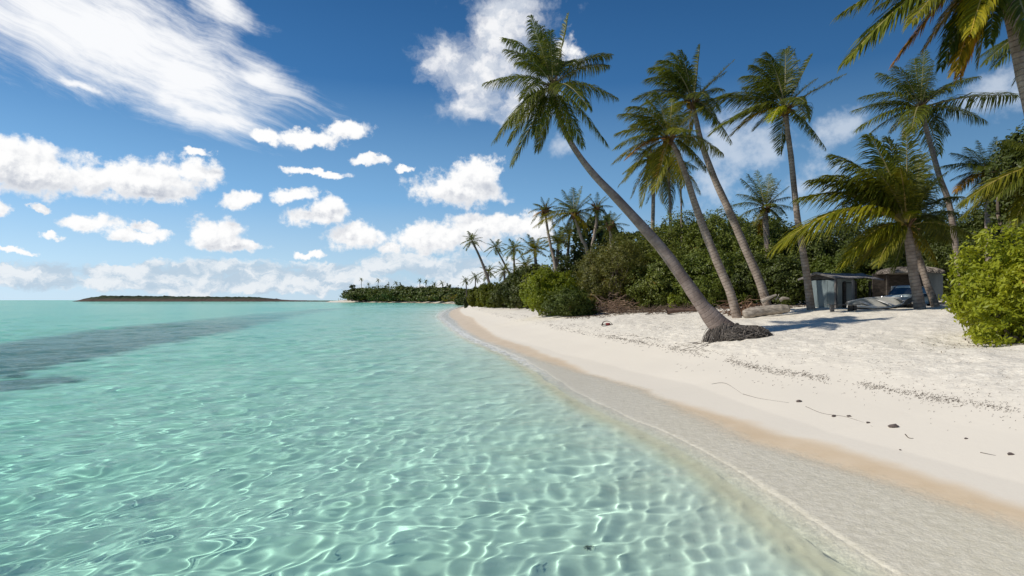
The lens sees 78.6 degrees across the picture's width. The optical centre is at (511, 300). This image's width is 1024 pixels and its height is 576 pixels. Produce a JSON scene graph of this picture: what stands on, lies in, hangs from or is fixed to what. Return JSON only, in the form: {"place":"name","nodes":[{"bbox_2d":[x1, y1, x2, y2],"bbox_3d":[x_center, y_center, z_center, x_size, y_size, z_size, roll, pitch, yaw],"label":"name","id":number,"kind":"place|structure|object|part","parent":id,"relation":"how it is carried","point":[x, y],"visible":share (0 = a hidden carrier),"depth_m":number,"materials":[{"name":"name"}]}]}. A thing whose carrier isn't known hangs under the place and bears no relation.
{"place":"outdoors","nodes":[
{"label":"outdoors","id":0,"kind":"place"},
{"bbox_2d":[72,295,328,301],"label":"island","id":1,"kind":"structure","parent":0,"point":[122,298],"depth_m":869.66,"materials":[{"name":"green plant"}]},
{"bbox_2d":[0,300,856,575],"bbox_3d":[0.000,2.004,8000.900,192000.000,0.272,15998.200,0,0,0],"label":"water","id":2,"kind":"structure","parent":0,"point":[266,439],"depth_m":7.73,"materials":[{"name":"teal liquid"}]},
{"bbox_2d":[0,0,1023,299],"label":"sky","id":3,"kind":"structure","parent":0,"point":[279,149],"materials":[{"name":"blue"}]},
{"bbox_2d":[329,300,1023,575],"bbox_3d":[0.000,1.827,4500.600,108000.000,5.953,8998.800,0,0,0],"label":"ground","id":4,"kind":"structure","parent":0,"point":[937,494],"depth_m":9.50,"materials":[{"name":"beige sand"}]},
{"bbox_2d":[339,288,360,300],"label":"broadleaf tree","id":5,"kind":"object","parent":4,"relation":"on","point":[348,291],"visible":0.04,"depth_m":557.47,"materials":[{"name":"green plant"}]},
{"bbox_2d":[345,285,356,300],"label":"lone tree","id":6,"kind":"object","parent":4,"relation":"on","point":[351,287],"visible":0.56,"depth_m":544.20,"materials":[{"name":"green plant"}]},
{"bbox_2d":[342,286,377,301],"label":"broadleaf tree","id":7,"kind":"object","parent":4,"relation":"on","point":[357,294],"visible":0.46,"depth_m":523.79,"materials":[{"name":"green plant"}]},
{"bbox_2d":[363,285,404,301],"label":"broadleaf tree","id":8,"kind":"object","parent":4,"relation":"on","point":[373,294],"visible":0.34,"depth_m":500.93,"materials":[{"name":"green plant"}]},
{"bbox_2d":[379,285,414,300],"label":"broadleaf tree","id":9,"kind":"object","parent":4,"relation":"on","point":[394,293],"visible":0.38,"depth_m":472.64,"materials":[{"name":"green plant"}]},
{"bbox_2d":[338,294,456,301],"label":"scrub","id":10,"kind":"object","parent":4,"relation":"on","point":[442,298],"visible":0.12,"depth_m":358.70,"materials":[{"name":"green plant"}]},
{"bbox_2d":[397,286,428,301],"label":"broadleaf tree","id":11,"kind":"object","parent":4,"relation":"on","point":[409,294],"visible":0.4,"depth_m":447.36,"materials":[{"name":"green plant"}]},
{"bbox_2d":[415,286,453,301],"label":"broadleaf tree","id":12,"kind":"object","parent":4,"relation":"on","point":[424,294],"visible":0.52,"depth_m":419.20,"materials":[{"name":"green plant"}]},
{"bbox_2d":[430,287,462,301],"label":"broadleaf tree","id":13,"kind":"object","parent":4,"relation":"on","point":[440,293],"visible":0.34,"depth_m":392.40,"materials":[{"name":"green plant"}]},
{"bbox_2d":[443,288,468,300],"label":"broadleaf tree","id":14,"kind":"object","parent":4,"relation":"on","point":[451,294],"visible":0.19,"depth_m":367.73,"materials":[{"name":"green plant"}]},
{"bbox_2d":[454,290,465,304],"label":"shrub","id":15,"kind":"object","parent":4,"relation":"on","point":[459,298],"visible":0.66,"depth_m":232.95,"materials":[{"name":"green plant"}]},
{"bbox_2d":[463,297,467,307],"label":"shrub","id":16,"kind":"object","parent":4,"relation":"on","point":[465,303],"visible":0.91,"depth_m":117.56,"materials":[{"name":"green plant"}]},
{"bbox_2d":[461,276,471,296],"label":"coconut palm","id":17,"kind":"object","parent":4,"relation":"on","point":[464,280],"visible":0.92,"depth_m":149.85,"materials":[{"name":"green plant"}]},
{"bbox_2d":[466,286,478,306],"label":"shrub","id":18,"kind":"object","parent":4,"relation":"on","point":[471,298],"visible":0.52,"depth_m":109.07,"materials":[{"name":"green plant"}]},
{"bbox_2d":[469,271,482,285],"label":"coconut palm","id":19,"kind":"object","parent":4,"relation":"on","point":[475,278],"visible":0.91,"depth_m":139.88,"materials":[{"name":"green plant"}]},
{"bbox_2d":[462,229,490,282],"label":"coconut palm","id":20,"kind":"object","parent":4,"relation":"on","point":[470,238],"visible":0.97,"depth_m":91.86,"materials":[{"name":"green plant"}]},
{"bbox_2d":[474,281,494,307],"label":"shrub","id":21,"kind":"object","parent":4,"relation":"on","point":[482,292],"visible":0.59,"depth_m":83.28,"materials":[{"name":"green plant"}]},
{"bbox_2d":[479,264,496,282],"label":"coconut palm","id":22,"kind":"object","parent":4,"relation":"on","point":[489,272],"visible":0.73,"depth_m":97.92,"materials":[{"name":"green plant"}]},
{"bbox_2d":[485,289,500,307],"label":"shrub","id":23,"kind":"object","parent":4,"relation":"on","point":[489,304],"visible":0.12,"depth_m":75.58,"materials":[{"name":"green plant"}]},
{"bbox_2d":[483,239,509,275],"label":"coconut palm","id":24,"kind":"object","parent":4,"relation":"on","point":[497,250],"visible":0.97,"depth_m":87.90,"materials":[{"name":"green plant"}]},
{"bbox_2d":[489,277,510,307],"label":"shrub","id":25,"kind":"object","parent":4,"relation":"on","point":[496,294],"visible":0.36,"depth_m":69.27,"materials":[{"name":"green plant"}]},
{"bbox_2d":[493,261,512,281],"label":"coconut palm","id":26,"kind":"object","parent":4,"relation":"on","point":[504,272],"visible":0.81,"depth_m":79.99,"materials":[{"name":"green plant"}]},
{"bbox_2d":[502,237,525,272],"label":"coconut palm","id":27,"kind":"object","parent":4,"relation":"on","point":[512,252],"visible":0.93,"depth_m":83.85,"materials":[{"name":"green plant"}]},
{"bbox_2d":[502,268,527,308],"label":"shrub","id":28,"kind":"object","parent":4,"relation":"on","point":[507,293],"visible":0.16,"depth_m":65.71,"materials":[{"name":"green plant"}]},
{"bbox_2d":[512,255,538,271],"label":"coconut palm","id":29,"kind":"object","parent":4,"relation":"on","point":[526,264],"visible":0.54,"depth_m":67.75,"materials":[{"name":"green plant"}]},
{"bbox_2d":[509,263,550,308],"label":"shrub","id":30,"kind":"object","parent":4,"relation":"on","point":[516,299],"visible":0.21,"depth_m":61.23,"materials":[{"name":"green plant"}]},
{"bbox_2d":[514,234,547,263],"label":"coconut palm","id":31,"kind":"object","parent":4,"relation":"on","point":[534,246],"visible":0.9,"depth_m":61.85,"materials":[{"name":"green plant"}]},
{"bbox_2d":[530,197,559,270],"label":"coconut palm","id":32,"kind":"object","parent":4,"relation":"on","point":[544,210],"visible":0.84,"depth_m":55.89,"materials":[{"name":"green plant"}]},
{"bbox_2d":[518,264,581,315],"bbox_3d":[2.485,-0.618,39.689,4.261,3.429,4.435,0,0,0],"label":"shrub","id":33,"kind":"object","parent":4,"relation":"on","point":[540,284],"visible":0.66,"depth_m":38.76,"materials":[{"name":"green plant"}]},
{"bbox_2d":[539,225,574,271],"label":"coconut palm","id":34,"kind":"object","parent":4,"relation":"on","point":[559,240],"visible":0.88,"depth_m":59.78,"materials":[{"name":"green plant"}]},
{"bbox_2d":[537,239,584,285],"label":"shrub","id":35,"kind":"object","parent":4,"relation":"on","point":[567,265],"visible":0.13,"depth_m":59.67,"materials":[{"name":"green plant"}]},
{"bbox_2d":[556,222,577,254],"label":"coconut palm","id":36,"kind":"object","parent":4,"relation":"on","point":[570,235],"visible":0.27,"depth_m":65.71,"materials":[{"name":"green plant"}]},
{"bbox_2d":[534,186,601,270],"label":"coconut palm","id":37,"kind":"object","parent":4,"relation":"on","point":[573,213],"visible":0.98,"depth_m":53.90,"materials":[{"name":"green plant"}]},
{"bbox_2d":[541,285,597,315],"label":"shrub","id":38,"kind":"object","parent":4,"relation":"on","point":[572,302],"visible":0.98,"depth_m":35.96,"materials":[{"name":"green plant"}]},
{"bbox_2d":[575,237,618,292],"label":"shrub","id":39,"kind":"object","parent":4,"relation":"on","point":[595,246],"visible":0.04,"depth_m":53.74,"materials":[{"name":"green plant"}]},
{"bbox_2d":[586,192,611,253],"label":"coconut palm","id":40,"kind":"object","parent":4,"relation":"on","point":[597,206],"visible":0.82,"depth_m":57.87,"materials":[{"name":"green plant"}]},
{"bbox_2d":[571,233,650,311],"bbox_3d":[6.312,-1.679,38.634,5.528,5.060,5.309,0,0,0],"label":"shrub","id":41,"kind":"object","parent":4,"relation":"on","point":[607,285],"visible":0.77,"depth_m":37.76,"materials":[{"name":"green plant"}]},
{"bbox_2d":[595,211,629,250],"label":"coconut palm","id":42,"kind":"object","parent":4,"relation":"on","point":[610,227],"visible":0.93,"depth_m":51.87,"materials":[{"name":"green plant"}]},
{"bbox_2d":[587,292,645,313],"bbox_3d":[6.078,0.256,36.873,4.519,1.501,1.774,0,0,-11],"label":"brush pile","id":43,"kind":"object","parent":4,"relation":"on","point":[614,306],"visible":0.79,"depth_m":36.61,"materials":[{"name":"brown wood"}]},
{"bbox_2d":[482,12,772,351],"bbox_3d":[3.191,-3.495,17.500,7.959,9.902,3.713,0,0,17],"label":"coconut palm","id":44,"kind":"object","parent":4,"relation":"on","point":[548,63],"visible":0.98,"depth_m":17.84,"materials":[{"name":"green plant"}]},
{"bbox_2d":[588,228,687,307],"bbox_3d":[8.644,-2.038,41.062,7.502,5.317,6.222,0,0,0],"label":"shrub","id":45,"kind":"object","parent":4,"relation":"on","point":[645,245],"visible":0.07,"depth_m":39.61,"materials":[{"name":"green plant"}]},
{"bbox_2d":[606,302,669,314],"bbox_3d":[7.322,0.524,33.940,4.739,0.834,2.180,0,0,0],"label":"brush pile","id":46,"kind":"object","parent":4,"relation":"on","point":[631,311],"visible":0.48,"depth_m":33.87,"materials":[{"name":"brown wood"}]},
{"bbox_2d":[618,136,674,250],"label":"coconut palm","id":47,"kind":"object","parent":4,"relation":"on","point":[643,161],"visible":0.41,"depth_m":45.88,"materials":[{"name":"green plant"}]},
{"bbox_2d":[599,302,724,313],"bbox_3d":[7.934,0.439,31.908,7.571,0.878,2.668,0,0,0],"label":"brush pile","id":48,"kind":"object","parent":4,"relation":"on","point":[654,309],"visible":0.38,"depth_m":31.88,"materials":[{"name":"brown wood"}]},
{"bbox_2d":[637,146,697,228],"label":"coconut palm","id":49,"kind":"object","parent":4,"relation":"on","point":[673,194],"visible":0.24,"depth_m":47.04,"materials":[{"name":"green plant"}]},
{"bbox_2d":[621,246,719,308],"bbox_3d":[9.173,-1.319,37.156,5.290,3.889,5.698,0,0,0],"label":"shrub","id":50,"kind":"object","parent":4,"relation":"on","point":[658,290],"visible":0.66,"depth_m":36.43,"materials":[{"name":"green plant"}]},
{"bbox_2d":[667,293,679,308],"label":"shrub","id":51,"kind":"object","parent":4,"relation":"on","point":[671,299],"visible":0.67,"depth_m":34.79,"materials":[{"name":"green plant"}]},
{"bbox_2d":[611,90,741,317],"bbox_3d":[6.491,-3.816,24.762,5.420,9.334,4.045,0,0,0],"label":"coconut palm","id":52,"kind":"object","parent":4,"relation":"on","point":[670,132],"visible":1,"depth_m":24.85,"materials":[{"name":"green plant"}]},
{"bbox_2d":[635,208,723,304],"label":"shrub","id":53,"kind":"object","parent":4,"relation":"on","point":[669,233],"visible":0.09,"depth_m":41.40,"materials":[{"name":"green plant"}]},
{"bbox_2d":[666,306,695,313],"bbox_3d":[8.581,0.494,30.990,1.819,0.416,0.267,0,0,0],"label":"dead log","id":54,"kind":"object","parent":4,"relation":"on","point":[670,311],"visible":0.66,"depth_m":30.92,"materials":[{"name":"brown wood"}]},
{"bbox_2d":[664,160,700,239],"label":"coconut palm","id":55,"kind":"object","parent":4,"relation":"on","point":[693,183],"visible":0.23,"depth_m":48.98,"materials":[{"name":"green plant"}]},
{"bbox_2d":[631,43,771,304],"bbox_3d":[8.024,-5.375,27.664,5.951,12.056,3.941,0,0,-30],"label":"coconut palm","id":56,"kind":"object","parent":4,"relation":"on","point":[682,87],"visible":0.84,"depth_m":27.36,"materials":[{"name":"green plant"}]},
{"bbox_2d":[666,243,757,306],"bbox_3d":[11.428,-1.420,35.817,5.452,3.770,5.887,0,0,0],"label":"shrub","id":57,"kind":"object","parent":4,"relation":"on","point":[708,278],"visible":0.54,"depth_m":35.08,"materials":[{"name":"green plant"}]},
{"bbox_2d":[673,201,792,304],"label":"shrub","id":58,"kind":"object","parent":4,"relation":"on","point":[723,230],"visible":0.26,"depth_m":40.05,"materials":[{"name":"green plant"}]},
{"bbox_2d":[570,214,903,279],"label":"woods","id":59,"kind":"object","parent":4,"relation":"on","point":[599,236],"visible":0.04,"depth_m":61.46,"materials":[{"name":"green plant"}]},
{"bbox_2d":[719,293,765,315],"bbox_3d":[9.698,0.316,26.470,2.702,1.230,1.202,0,0,11],"label":"brush pile","id":60,"kind":"object","parent":4,"relation":"on","point":[744,306],"visible":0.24,"depth_m":26.43,"materials":[{"name":"brown wood"}]},
{"bbox_2d":[478,309,1020,427],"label":"seaweed","id":61,"kind":"object","parent":4,"relation":"on","point":[633,340],"visible":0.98,"depth_m":12.35,"materials":[{"name":"brown plant"}]},
{"bbox_2d":[731,171,792,303],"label":"coconut palm","id":62,"kind":"object","parent":4,"relation":"on","point":[765,205],"visible":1,"depth_m":37.90,"materials":[{"name":"green plant"}]},
{"bbox_2d":[742,294,789,317],"bbox_3d":[9.996,0.250,24.598,1.815,0.976,0.435,0,0,0],"label":"fallen log","id":63,"kind":"object","parent":4,"relation":"on","point":[760,311],"visible":0.98,"depth_m":24.45,"materials":[{"name":"beige wood"}]},
{"bbox_2d":[728,253,813,305],"bbox_3d":[14.099,-1.172,35.158,4.775,3.214,6.223,0,0,0],"label":"shrub","id":64,"kind":"object","parent":4,"relation":"on","point":[781,277],"visible":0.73,"depth_m":33.28,"materials":[{"name":"green plant"}]},
{"bbox_2d":[701,46,844,309],"bbox_3d":[10.964,-5.236,25.692,6.141,11.483,4.289,0,0,-14],"label":"coconut palm","id":65,"kind":"object","parent":4,"relation":"on","point":[783,110],"visible":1,"depth_m":25.91,"materials":[{"name":"green plant"}]},
{"bbox_2d":[731,215,816,302],"bbox_3d":[16.779,-2.611,39.744,6.605,5.945,6.231,0,0,0],"label":"shrub","id":66,"kind":"object","parent":4,"relation":"on","point":[776,232],"visible":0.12,"depth_m":38.50,"materials":[{"name":"green plant"}]},
{"bbox_2d":[567,302,1023,352],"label":"leaf litter","id":67,"kind":"object","parent":4,"relation":"on","point":[791,306],"visible":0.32,"depth_m":32.88,"materials":[{"name":"brown plant"}]},
{"bbox_2d":[776,223,874,302],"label":"broadleaf tree","id":68,"kind":"object","parent":4,"relation":"on","point":[821,245],"visible":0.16,"depth_m":36.55,"materials":[{"name":"green plant"}]},
{"bbox_2d":[810,252,858,291],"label":"shrub","id":69,"kind":"object","parent":4,"relation":"on","point":[827,265],"visible":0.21,"depth_m":33.21,"materials":[{"name":"green plant"}]},
{"bbox_2d":[798,272,883,307],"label":"shed","id":70,"kind":"structure","parent":4,"relation":"on","point":[834,288],"depth_m":27.93,"materials":[{"name":"corrugated metal"},{"name":"weathered wood"}]},
{"bbox_2d":[828,304,860,311],"bbox_3d":[12.526,0.296,23.606,1.150,0.275,0.271,0,0,-3],"label":"plank bench","id":71,"kind":"object","parent":4,"relation":"on","point":[851,307],"visible":0.87,"depth_m":23.51,"materials":[{"name":"grey wood"}]},
{"bbox_2d":[822,219,906,298],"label":"broadleaf tree","id":72,"kind":"object","parent":4,"relation":"on","point":[902,263],"visible":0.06,"depth_m":38.52,"materials":[{"name":"green plant"}]},
{"bbox_2d":[767,128,976,308],"bbox_3d":[13.380,-2.979,23.304,8.145,6.916,3.743,0,0,-16],"label":"coconut palm","id":73,"kind":"object","parent":4,"relation":"on","point":[889,191],"visible":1,"depth_m":23.09,"materials":[{"name":"green plant"}]},
{"bbox_2d":[852,255,897,297],"bbox_3d":[20.454,-1.206,35.011,2.773,2.879,3.297,0,0,0],"label":"shrub","id":74,"kind":"object","parent":4,"relation":"on","point":[864,287],"visible":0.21,"depth_m":34.55,"materials":[{"name":"green plant"}]},
{"bbox_2d":[846,296,911,309],"bbox_3d":[14.736,0.078,24.831,3.130,0.606,1.282,0,0,0],"label":"skiff","id":75,"kind":"object","parent":4,"relation":"on","point":[872,303],"visible":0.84,"depth_m":25.12,"materials":[{"name":"paint"}]},
{"bbox_2d":[888,424,897,427],"bbox_3d":[5.087,1.682,8.348,0.130,0.069,0.089,0,0,40],"label":"stone","id":76,"kind":"object","parent":4,"relation":"on","point":[893,426],"visible":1,"depth_m":8.32,"materials":[{"name":"grey stone"}]},
{"bbox_2d":[880,285,929,306],"bbox_3d":[17.154,-0.170,27.178,2.481,0.949,1.294,0,0,-28],"label":"parked car","id":77,"kind":"object","parent":4,"relation":"on","point":[902,291],"visible":0.35,"depth_m":26.92,"materials":[{"name":"blue paint"}]},
{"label":"windows","id":78,"kind":"part","parent":77,"relation":"part of","materials":[{"name":"blue glass"}]},
{"bbox_2d":[865,210,947,291],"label":"broadleaf tree","id":79,"kind":"object","parent":4,"relation":"on","point":[885,222],"visible":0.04,"depth_m":38.11,"materials":[{"name":"green plant"}]},
{"bbox_2d":[872,267,945,299],"bbox_3d":[20.575,-0.740,32.297,3.141,1.969,3.311,0,0,0],"label":"thatched hut","id":80,"kind":"object","parent":4,"relation":"on","point":[891,280],"visible":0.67,"depth_m":32.57,"materials":[{"name":"brown wood"}]},
{"bbox_2d":[867,163,960,306],"bbox_3d":[16.773,-2.728,25.741,4.288,6.268,2.889,0,0,-20],"label":"coconut palm","id":81,"kind":"object","parent":4,"relation":"on","point":[931,294],"visible":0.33,"depth_m":25.46,"materials":[{"name":"green plant"}]},
{"bbox_2d":[830,0,1023,114],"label":"coconut palm","id":82,"kind":"object","parent":4,"relation":"on","point":[972,21],"visible":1,"depth_m":13.31,"materials":[{"name":"green plant"}]},
{"bbox_2d":[849,50,1020,296],"bbox_3d":[20.907,-6.162,31.158,8.819,12.812,4.067,0,0,-16],"label":"coconut palm","id":83,"kind":"object","parent":4,"relation":"on","point":[922,112],"visible":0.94,"depth_m":30.95,"materials":[{"name":"green plant"}]},
{"bbox_2d":[905,197,984,300],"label":"broadleaf tree","id":84,"kind":"object","parent":4,"relation":"on","point":[943,255],"visible":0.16,"depth_m":35.94,"materials":[{"name":"green plant"}]},
{"bbox_2d":[936,136,1002,276],"bbox_3d":[22.636,-3.931,30.030,5.064,8.248,2.637,0,0,-27],"label":"coconut palm","id":85,"kind":"object","parent":4,"relation":"on","point":[975,175],"visible":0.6,"depth_m":29.71,"materials":[{"name":"green plant"}]},
{"bbox_2d":[949,203,995,292],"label":"broadleaf tree","id":86,"kind":"object","parent":4,"relation":"on","point":[979,215],"visible":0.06,"depth_m":36.50,"materials":[{"name":"green plant"}]},
{"bbox_2d":[937,219,1023,346],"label":"shrub","id":87,"kind":"object","parent":4,"relation":"on","point":[990,308],"visible":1,"depth_m":12.79,"materials":[{"name":"green plant"}]},
{"bbox_2d":[955,140,1023,231],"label":"coconut palm","id":88,"kind":"object","parent":4,"relation":"on","point":[1011,179],"visible":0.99,"depth_m":20.66,"materials":[{"name":"green plant"}]},
{"bbox_2d":[979,14,1023,86],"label":"coconut palm","id":89,"kind":"object","parent":4,"relation":"on","point":[1003,55],"visible":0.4,"depth_m":18.57,"materials":[{"name":"green plant"}]},
{"bbox_2d":[981,119,1023,261],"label":"broadleaf tree","id":90,"kind":"object","parent":4,"relation":"on","point":[998,213],"visible":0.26,"depth_m":24.34,"materials":[{"name":"green plant"}]}
]}

